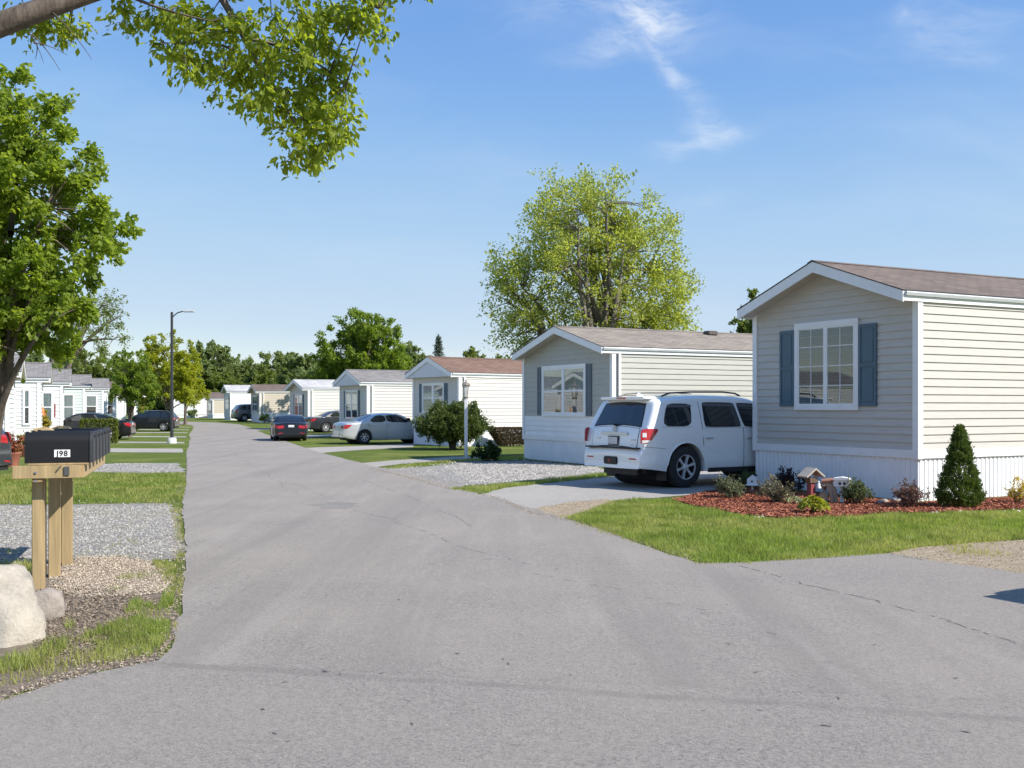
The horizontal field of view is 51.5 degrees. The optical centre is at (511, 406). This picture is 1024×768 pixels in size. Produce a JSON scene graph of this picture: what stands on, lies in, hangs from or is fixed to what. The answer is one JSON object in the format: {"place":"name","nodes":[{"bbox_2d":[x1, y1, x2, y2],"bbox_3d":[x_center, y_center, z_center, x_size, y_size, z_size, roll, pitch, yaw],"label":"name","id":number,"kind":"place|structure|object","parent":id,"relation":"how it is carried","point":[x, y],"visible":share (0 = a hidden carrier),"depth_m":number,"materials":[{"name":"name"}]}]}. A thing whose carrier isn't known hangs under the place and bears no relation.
{"place":"outdoors","nodes":[
{"label":"outdoors","id":0,"kind":"place"},
{"bbox_2d":[0,615,76,672],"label":"grass","id":1,"kind":"structure","parent":0,"point":[35,651],"depth_m":7.33,"materials":[{"name":"green plant"}]},
{"bbox_2d":[110,448,182,451],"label":"driveway","id":2,"kind":"structure","parent":0,"point":[141,450],"depth_m":42.19,"materials":[{"name":"concrete"}]},
{"bbox_2d":[308,444,413,452],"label":"driveway","id":3,"kind":"structure","parent":0,"point":[331,449],"depth_m":45.29,"materials":[{"name":"concrete"}]},
{"bbox_2d":[332,413,413,443],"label":"sedan","id":4,"kind":"object","parent":3,"relation":"on","point":[364,429],"visible":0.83,"depth_m":49.70,"materials":[{"name":"grey paint"}]},
{"bbox_2d":[363,456,479,466],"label":"driveway","id":5,"kind":"structure","parent":0,"point":[384,463],"depth_m":33.73,"materials":[{"name":"concrete"}]},
{"bbox_2d":[0,553,1023,767],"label":"street","id":6,"kind":"structure","parent":0,"point":[164,711],"depth_m":5.94,"materials":[{"name":"grey asphalt"}]},
{"bbox_2d":[0,413,1023,699],"bbox_3d":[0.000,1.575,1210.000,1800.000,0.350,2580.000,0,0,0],"label":"ground","id":7,"kind":"structure","parent":0,"point":[148,439],"depth_m":38.78,"materials":[{"name":"green plant"}]},
{"bbox_2d":[0,428,11,469],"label":"wagon","id":8,"kind":"object","parent":7,"relation":"on","point":[5,455],"visible":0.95,"depth_m":24.96,"materials":[{"name":"grey paint"}]},
{"bbox_2d":[3,354,26,437],"bbox_3d":[-24.514,-0.057,35.545,14.868,3.714,4.136,0,0,-22],"label":"mobile home","id":9,"kind":"object","parent":7,"relation":"on","point":[9,421],"visible":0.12,"depth_m":37.94,"materials":[{"name":"white plastic"}]},
{"bbox_2d":[8,432,24,466],"bbox_3d":[-14.582,1.282,30.994,0.637,1.138,0.739,0,0,27],"label":"flower pot","id":10,"kind":"object","parent":7,"relation":"on","point":[15,453],"visible":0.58,"depth_m":30.93,"materials":[{"name":"orange ceramic"}]},
{"bbox_2d":[15,362,52,443],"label":"mobile home","id":11,"kind":"object","parent":7,"relation":"on","point":[28,403],"visible":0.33,"depth_m":43.88,"materials":[{"name":"white plastic"}]},
{"bbox_2d":[23,389,30,424],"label":"window","id":12,"kind":"structure","parent":11,"relation":"in","point":[26,392],"depth_m":43.79,"materials":[{"name":"clear glass"}]},
{"bbox_2d":[25,341,64,368],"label":"broad tree","id":13,"kind":"object","parent":7,"relation":"on","point":[34,357],"visible":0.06,"depth_m":89.23,"materials":[{"name":"green plant"}]},
{"bbox_2d":[43,369,71,427],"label":"mobile home","id":14,"kind":"object","parent":7,"relation":"on","point":[61,380],"visible":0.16,"depth_m":51.92,"materials":[{"name":"white plastic"}]},
{"bbox_2d":[43,392,52,421],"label":"window","id":15,"kind":"structure","parent":14,"relation":"in","point":[47,396],"depth_m":51.74,"materials":[{"name":"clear glass"}]},
{"bbox_2d":[0,62,145,443],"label":"leafy tree","id":16,"kind":"object","parent":7,"relation":"on","point":[28,303],"visible":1,"depth_m":19.61,"materials":[{"name":"green plant"}]},
{"bbox_2d":[64,374,91,418],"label":"mobile home","id":17,"kind":"object","parent":7,"relation":"on","point":[74,399],"visible":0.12,"depth_m":60.86,"materials":[{"name":"white plastic"}]},
{"bbox_2d":[64,394,73,418],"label":"window","id":18,"kind":"structure","parent":17,"relation":"in","point":[68,412],"depth_m":60.65,"materials":[{"name":"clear glass"}]},
{"bbox_2d":[37,288,133,368],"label":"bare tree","id":19,"kind":"object","parent":7,"relation":"on","point":[105,312],"visible":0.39,"depth_m":94.89,"materials":[{"name":"green plant"}]},
{"bbox_2d":[0,560,185,700],"bbox_3d":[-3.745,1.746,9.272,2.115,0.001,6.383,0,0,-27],"label":"bare soil","id":20,"kind":"structure","parent":7,"relation":"on","point":[5,687],"depth_m":7.69,"materials":[{"name":"brown soil"}]},
{"bbox_2d":[0,564,46,647],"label":"boulder","id":21,"kind":"object","parent":20,"relation":"on","point":[22,619],"visible":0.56,"depth_m":7.85,"materials":[{"name":"beige stone"}]},
{"bbox_2d":[30,427,53,574],"bbox_3d":[-4.862,0.993,11.000,0.220,1.555,0.200,0,0,-17],"label":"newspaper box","id":22,"kind":"object","parent":20,"relation":"on","point":[42,428],"visible":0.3,"depth_m":10.98,"materials":[{"name":"brown wood"}]},
{"bbox_2d":[36,587,65,619],"bbox_3d":[-3.888,1.661,8.796,0.364,0.324,0.354,0,0,-27],"label":"boulder","id":23,"kind":"object","parent":20,"relation":"on","point":[51,604],"visible":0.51,"depth_m":8.69,"materials":[{"name":"grey stone"}]},
{"bbox_2d":[12,456,104,589],"bbox_3d":[-4.723,1.192,11.236,0.660,1.316,2.706,0,0,-17],"label":"mailbox stand","id":24,"kind":"object","parent":20,"relation":"on","point":[59,476],"visible":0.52,"depth_m":10.20,"materials":[{"name":"brown wood"}]},
{"bbox_2d":[24,431,96,462],"bbox_3d":[-4.305,0.384,10.145,0.627,0.297,0.216,0,0,-17],"label":"mailbox","id":25,"kind":"object","parent":24,"relation":"on","point":[59,447],"visible":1,"depth_m":10.05,"materials":[{"name":"black plastic"}]},
{"bbox_2d":[0,556,177,685],"bbox_3d":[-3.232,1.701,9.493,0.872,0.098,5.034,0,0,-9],"label":"grass","id":26,"kind":"structure","parent":20,"relation":"on","point":[155,641],"depth_m":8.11,"materials":[{"name":"green plant"}]},
{"bbox_2d":[1,508,185,696],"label":"edge grit","id":27,"kind":"object","parent":20,"relation":"on","point":[159,619],"visible":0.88,"depth_m":8.25,"materials":[{"name":"grey gravel"}]},
{"bbox_2d":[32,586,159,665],"bbox_3d":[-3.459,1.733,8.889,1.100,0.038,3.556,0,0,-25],"label":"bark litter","id":28,"kind":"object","parent":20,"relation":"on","point":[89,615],"visible":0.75,"depth_m":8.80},
{"bbox_2d":[61,557,169,591],"bbox_3d":[-4.187,1.742,11.101,1.078,0.001,2.734,0,0,-26],"label":"wood chip patch","id":29,"kind":"object","parent":20,"relation":"on","point":[102,574],"visible":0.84,"depth_m":10.88,"materials":[{"name":"wood"}]},
{"bbox_2d":[49,555,173,596],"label":"wood chips","id":30,"kind":"object","parent":29,"relation":"on","point":[117,562],"visible":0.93,"depth_m":10.79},
{"bbox_2d":[0,499,185,568],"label":"gravel lot","id":31,"kind":"structure","parent":7,"relation":"on","point":[118,536],"depth_m":14.58,"materials":[{"name":"grey gravel"}]},
{"bbox_2d":[0,471,186,503],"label":"grass","id":32,"kind":"structure","parent":7,"relation":"on","point":[129,490],"depth_m":22.35,"materials":[{"name":"green plant"}]},
{"bbox_2d":[72,348,115,380],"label":"broad tree","id":33,"kind":"object","parent":7,"relation":"on","point":[96,370],"visible":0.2,"depth_m":109.42,"materials":[{"name":"green plant"}]},
{"bbox_2d":[85,378,109,413],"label":"mobile home","id":34,"kind":"object","parent":7,"relation":"on","point":[94,399],"visible":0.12,"depth_m":70.68,"materials":[{"name":"grey plastic"}]},
{"bbox_2d":[85,395,96,412],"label":"window","id":35,"kind":"structure","parent":34,"relation":"in","point":[90,400],"depth_m":70.48,"materials":[{"name":"clear glass"}]},
{"bbox_2d":[63,412,135,439],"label":"sedan","id":36,"kind":"object","parent":7,"relation":"on","point":[126,427],"visible":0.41,"depth_m":55.87,"materials":[{"name":"black paint"}]},
{"bbox_2d":[79,417,119,442],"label":"clipped hedge","id":37,"kind":"object","parent":7,"relation":"on","point":[114,425],"visible":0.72,"depth_m":50.28,"materials":[{"name":"green plant"}]},
{"bbox_2d":[88,344,149,412],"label":"broad tree","id":38,"kind":"object","parent":7,"relation":"on","point":[115,357],"visible":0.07,"depth_m":116.65,"materials":[{"name":"green plant"}]},
{"bbox_2d":[104,381,136,417],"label":"mobile home","id":39,"kind":"object","parent":7,"relation":"on","point":[109,408],"visible":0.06,"depth_m":82.83,"materials":[{"name":"white plastic"}]},
{"bbox_2d":[102,347,160,436],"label":"young tree","id":40,"kind":"object","parent":7,"relation":"on","point":[131,376],"visible":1,"depth_m":61.11,"materials":[{"name":"green plant"}]},
{"bbox_2d":[94,463,185,472],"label":"gravel drive","id":41,"kind":"structure","parent":7,"relation":"on","point":[122,465],"depth_m":29.92,"materials":[{"name":"grey gravel"}]},
{"bbox_2d":[119,410,179,430],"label":"wagon","id":42,"kind":"object","parent":7,"relation":"on","point":[155,419],"visible":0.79,"depth_m":72.40,"materials":[{"name":"black paint"}]},
{"bbox_2d":[142,329,202,410],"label":"lime tree","id":43,"kind":"object","parent":7,"relation":"on","point":[187,369],"visible":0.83,"depth_m":79.67,"materials":[{"name":"green plant"}]},
{"bbox_2d":[167,504,185,638],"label":"grass","id":44,"kind":"structure","parent":7,"relation":"on","point":[179,534],"depth_m":13.66,"materials":[{"name":"green plant"}]},
{"bbox_2d":[167,309,194,443],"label":"street lamp","id":45,"kind":"object","parent":7,"relation":"on","point":[171,440],"visible":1,"depth_m":50.42,"materials":[{"name":"metal"}]},
{"bbox_2d":[169,354,211,424],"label":"lime tree","id":46,"kind":"object","parent":7,"relation":"on","point":[201,393],"visible":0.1,"depth_m":91.89,"materials":[{"name":"green plant"}]},
{"bbox_2d":[168,357,213,408],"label":"broad tree","id":47,"kind":"object","parent":7,"relation":"on","point":[206,372],"visible":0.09,"depth_m":169.24,"materials":[{"name":"green plant"}]},
{"bbox_2d":[164,339,245,390],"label":"broad tree","id":48,"kind":"object","parent":7,"relation":"on","point":[222,355],"visible":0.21,"depth_m":183.01,"materials":[{"name":"green plant"}]},
{"bbox_2d":[205,393,224,417],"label":"mobile home","id":49,"kind":"object","parent":7,"relation":"on","point":[215,405],"visible":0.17,"depth_m":128.40,"materials":[{"name":"beige plastic"}]},
{"bbox_2d":[0,0,432,182],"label":"overhanging tree","id":50,"kind":"object","parent":7,"relation":"on","point":[20,19],"visible":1,"depth_m":9.98,"materials":[{"name":"green plant"}]},
{"bbox_2d":[202,369,248,391],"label":"broad tree","id":51,"kind":"object","parent":7,"relation":"on","point":[216,380],"visible":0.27,"depth_m":168.22,"materials":[{"name":"green plant"}]},
{"bbox_2d":[221,385,250,419],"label":"mobile home","id":52,"kind":"object","parent":7,"relation":"on","point":[234,395],"visible":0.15,"depth_m":112.66,"materials":[{"name":"white plastic"}]},
{"bbox_2d":[231,404,250,421],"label":"suv","id":53,"kind":"object","parent":7,"relation":"on","point":[241,412],"visible":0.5,"depth_m":104.55,"materials":[{"name":"grey paint"}]},
{"bbox_2d":[227,354,257,383],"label":"broad tree","id":54,"kind":"object","parent":7,"relation":"on","point":[247,364],"visible":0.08,"depth_m":188.30,"materials":[{"name":"green plant"}]},
{"bbox_2d":[242,363,278,384],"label":"broad tree","id":55,"kind":"object","parent":7,"relation":"on","point":[261,374],"visible":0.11,"depth_m":174.06,"materials":[{"name":"green plant"}]},
{"bbox_2d":[247,384,289,422],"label":"mobile home","id":56,"kind":"object","parent":7,"relation":"on","point":[271,400],"visible":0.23,"depth_m":100.77,"materials":[{"name":"beige plastic"}]},
{"bbox_2d":[250,350,298,376],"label":"broad tree","id":57,"kind":"object","parent":7,"relation":"on","point":[278,357],"visible":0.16,"depth_m":182.98,"materials":[{"name":"green plant"}]},
{"bbox_2d":[266,414,307,440],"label":"sedan","id":58,"kind":"object","parent":7,"relation":"on","point":[288,427],"visible":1,"depth_m":53.68,"materials":[{"name":"black paint"}]},
{"bbox_2d":[268,352,317,383],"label":"broad tree","id":59,"kind":"object","parent":7,"relation":"on","point":[292,364],"visible":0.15,"depth_m":163.01,"materials":[{"name":"green plant"}]},
{"bbox_2d":[284,379,338,429],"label":"mobile home","id":60,"kind":"object","parent":7,"relation":"on","point":[311,397],"visible":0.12,"depth_m":75.80,"materials":[{"name":"white plastic"}]},
{"bbox_2d":[304,410,338,432],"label":"sedan","id":61,"kind":"object","parent":7,"relation":"on","point":[325,421],"visible":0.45,"depth_m":70.06,"materials":[{"name":"grey paint"}]},
{"bbox_2d":[307,306,412,379],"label":"broad tree","id":62,"kind":"object","parent":7,"relation":"on","point":[360,341],"visible":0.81,"depth_m":93.83,"materials":[{"name":"green plant"}]},
{"bbox_2d":[332,369,411,421],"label":"mobile home","id":63,"kind":"object","parent":7,"relation":"on","point":[362,392],"visible":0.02,"depth_m":57.99,"materials":[{"name":"white plastic"}]},
{"bbox_2d":[345,390,357,418],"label":"window","id":64,"kind":"structure","parent":63,"relation":"in","point":[351,396],"depth_m":59.12,"materials":[{"name":"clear glass"}]},
{"bbox_2d":[393,341,422,369],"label":"broad tree","id":65,"kind":"object","parent":7,"relation":"on","point":[411,350],"visible":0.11,"depth_m":129.38,"materials":[{"name":"green plant"}]},
{"bbox_2d":[382,468,464,487],"bbox_3d":[-2.075,1.746,26.300,1.629,0.001,8.607,0,0,-17],"label":"drive apron","id":66,"kind":"object","parent":7,"relation":"on","point":[423,477],"visible":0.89,"depth_m":26.13,"materials":[{"name":"concrete"}]},
{"bbox_2d":[410,398,494,449],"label":"round bush","id":67,"kind":"object","parent":7,"relation":"on","point":[440,422],"visible":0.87,"depth_m":42.46,"materials":[{"name":"green plant"}]},
{"bbox_2d":[386,455,525,468],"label":"grass","id":68,"kind":"structure","parent":7,"relation":"on","point":[520,457],"depth_m":33.05,"materials":[{"name":"green plant"}]},
{"bbox_2d":[404,356,521,446],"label":"mobile home","id":69,"kind":"object","parent":7,"relation":"on","point":[495,389],"visible":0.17,"depth_m":47.87,"materials":[{"name":"white plastic"}]},
{"bbox_2d":[422,382,443,412],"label":"window","id":70,"kind":"structure","parent":69,"relation":"in","point":[431,392],"depth_m":48.29,"materials":[{"name":"clear glass"}]},
{"bbox_2d":[461,380,470,458],"bbox_3d":[-1.507,0.430,34.768,0.286,2.640,0.286,0,0,-23],"label":"lamp post","id":71,"kind":"object","parent":7,"relation":"on","point":[466,385],"visible":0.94,"depth_m":34.71,"materials":[{"name":"metal"}]},
{"bbox_2d":[470,440,501,460],"bbox_3d":[-0.789,1.461,34.126,1.064,0.795,0.938,0,0,29],"label":"shrub","id":72,"kind":"object","parent":7,"relation":"on","point":[492,451],"visible":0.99,"depth_m":33.98,"materials":[{"name":"green plant"}]},
{"bbox_2d":[487,426,523,445],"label":"woodpile","id":73,"kind":"object","parent":7,"relation":"on","point":[506,433],"visible":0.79,"depth_m":46.54,"materials":[{"name":"brown wood"}]},
{"bbox_2d":[409,461,602,484],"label":"gravel drive","id":74,"kind":"structure","parent":7,"relation":"on","point":[454,477],"depth_m":28.09,"materials":[{"name":"grey gravel"}]},
{"bbox_2d":[400,458,603,486],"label":"gravel","id":75,"kind":"structure","parent":74,"relation":"on","point":[440,480],"depth_m":28.82,"materials":[{"name":"grey gravel"}]},
{"bbox_2d":[448,472,610,492],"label":"grass","id":76,"kind":"structure","parent":7,"relation":"on","point":[483,488],"depth_m":23.77,"materials":[{"name":"green plant"}]},
{"bbox_2d":[535,499,617,515],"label":"bare soil","id":77,"kind":"structure","parent":7,"relation":"on","point":[568,505],"depth_m":18.32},
{"bbox_2d":[477,162,705,358],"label":"shade tree","id":78,"kind":"object","parent":7,"relation":"on","point":[606,304],"visible":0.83,"depth_m":58.85,"materials":[{"name":"green plant"}]},
{"bbox_2d":[512,325,751,463],"bbox_3d":[8.298,-0.367,36.796,15.868,4.334,5.662,0,0,-28],"label":"mobile home","id":79,"kind":"object","parent":7,"relation":"on","point":[572,376],"visible":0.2,"depth_m":32.83,"materials":[{"name":"beige plastic"}]},
{"bbox_2d":[541,363,585,416],"bbox_3d":[1.605,-0.500,33.323,0.040,1.620,2.700,0,0,-28],"label":"window","id":80,"kind":"structure","parent":79,"relation":"in","point":[560,383],"depth_m":33.24,"materials":[{"name":"white glass"}]},
{"bbox_2d":[672,486,1023,517],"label":"mulch bed","id":81,"kind":"object","parent":7,"relation":"on","point":[832,516],"visible":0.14,"depth_m":17.75,"materials":[{"name":"brown wood"}]},
{"bbox_2d":[713,471,746,496],"bbox_3d":[4.141,1.534,20.211,0.656,0.613,0.783,0,0,0],"label":"bed shrub","id":82,"kind":"object","parent":81,"relation":"on","point":[729,486],"visible":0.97,"depth_m":20.07,"materials":[{"name":"green plant"}]},
{"bbox_2d":[754,472,795,501],"bbox_3d":[4.734,1.507,19.178,0.721,0.668,0.768,0,0,0],"label":"bed shrub","id":83,"kind":"object","parent":81,"relation":"on","point":[777,492],"visible":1,"depth_m":19.06,"materials":[{"name":"green plant"}]},
{"bbox_2d":[771,464,810,490],"bbox_3d":[5.632,1.511,21.496,0.798,0.659,0.696,0,0,0],"label":"bed shrub","id":84,"kind":"object","parent":81,"relation":"on","point":[785,477],"visible":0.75,"depth_m":21.46,"materials":[{"name":"purple plant"}]},
{"bbox_2d":[797,467,824,496],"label":"bird house","id":85,"kind":"structure","parent":81,"relation":"on","point":[806,472],"depth_m":19.53,"materials":[{"name":"brown wood"}]},
{"bbox_2d":[796,494,831,511],"bbox_3d":[4.923,1.577,17.278,0.570,0.328,0.570,0,0,0],"label":"hosta","id":86,"kind":"object","parent":81,"relation":"on","point":[819,504],"visible":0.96,"depth_m":17.16,"materials":[{"name":"green plant"}]},
{"bbox_2d":[819,476,849,502],"bbox_3d":[5.829,1.502,19.131,0.549,0.477,0.240,0,0,20],"label":"garden ornament","id":87,"kind":"object","parent":81,"relation":"on","point":[829,484],"visible":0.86,"depth_m":19.09,"materials":[{"name":"stone"}]},
{"bbox_2d":[839,476,875,503],"bbox_3d":[6.166,1.536,18.869,0.600,0.609,0.590,0,0,0],"label":"bed shrub","id":88,"kind":"object","parent":81,"relation":"on","point":[856,491],"visible":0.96,"depth_m":18.79,"materials":[{"name":"green plant"}]},
{"bbox_2d":[890,477,930,506],"bbox_3d":[6.844,1.521,18.257,0.716,0.640,0.673,0,0,0],"label":"bed shrub","id":89,"kind":"object","parent":81,"relation":"on","point":[904,495],"visible":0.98,"depth_m":18.15,"materials":[{"name":"brown plant"}]},
{"bbox_2d":[932,423,987,507],"bbox_3d":[7.742,1.018,18.346,0.889,1.480,0.869,0,0,0],"label":"arborvitae","id":90,"kind":"object","parent":81,"relation":"on","point":[960,451],"visible":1,"depth_m":18.21,"materials":[{"name":"green plant"}]},
{"bbox_2d":[1004,475,1023,502],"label":"bed shrub","id":91,"kind":"object","parent":81,"relation":"on","point":[1018,493],"visible":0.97,"depth_m":18.98,"materials":[{"name":"yellow plant"}]},
{"bbox_2d":[737,260,1023,500],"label":"mobile home","id":92,"kind":"object","parent":7,"relation":"on","point":[880,381],"visible":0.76,"depth_m":20.74,"materials":[{"name":"beige plastic"}]},
{"bbox_2d":[794,318,858,409],"bbox_3d":[6.385,-0.836,21.610,0.040,1.817,1.771,0,0,-28],"label":"window","id":93,"kind":"structure","parent":92,"relation":"in","point":[816,393],"depth_m":21.57,"materials":[{"name":"white glass"}]},
{"bbox_2d":[892,540,1023,572],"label":"bare soil","id":94,"kind":"structure","parent":7,"relation":"on","point":[1003,564],"depth_m":12.42,"materials":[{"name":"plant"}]},
{"bbox_2d":[0,0,1023,369],"label":"sky","id":95,"kind":"structure","parent":0,"point":[785,135],"materials":[{"name":"blue"}]},
{"bbox_2d":[172,421,1023,701],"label":"road","id":96,"kind":"structure","parent":0,"point":[289,560],"depth_m":9.38,"materials":[{"name":"grey asphalt"}]},
{"bbox_2d":[309,502,358,508],"bbox_3d":[-3.138,1.738,18.664,0.987,0.001,1.354,0,0,0],"label":"road patch","id":97,"kind":"object","parent":96,"relation":"on","point":[337,505],"visible":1,"depth_m":18.65,"materials":[{"name":"grey asphalt"}]},
{"bbox_2d":[484,471,742,508],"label":"driveway","id":98,"kind":"structure","parent":0,"point":[534,496],"depth_m":21.81,"materials":[{"name":"concrete"}]},
{"bbox_2d":[584,391,754,487],"bbox_3d":[4.483,0.735,24.508,5.596,2.157,2.724,0,0,-32],"label":"suv","id":99,"kind":"object","parent":98,"relation":"on","point":[674,439],"visible":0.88,"depth_m":23.05,"materials":[{"name":"white paint"}]},
{"bbox_2d":[565,496,1023,562],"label":"grass","id":100,"kind":"structure","parent":0,"point":[1013,528],"depth_m":14.74,"materials":[{"name":"green plant"}]},
{"bbox_2d":[889,538,1020,556],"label":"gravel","id":101,"kind":"structure","parent":0,"point":[965,548],"depth_m":12.77,"materials":[{"name":"beige gravel"}]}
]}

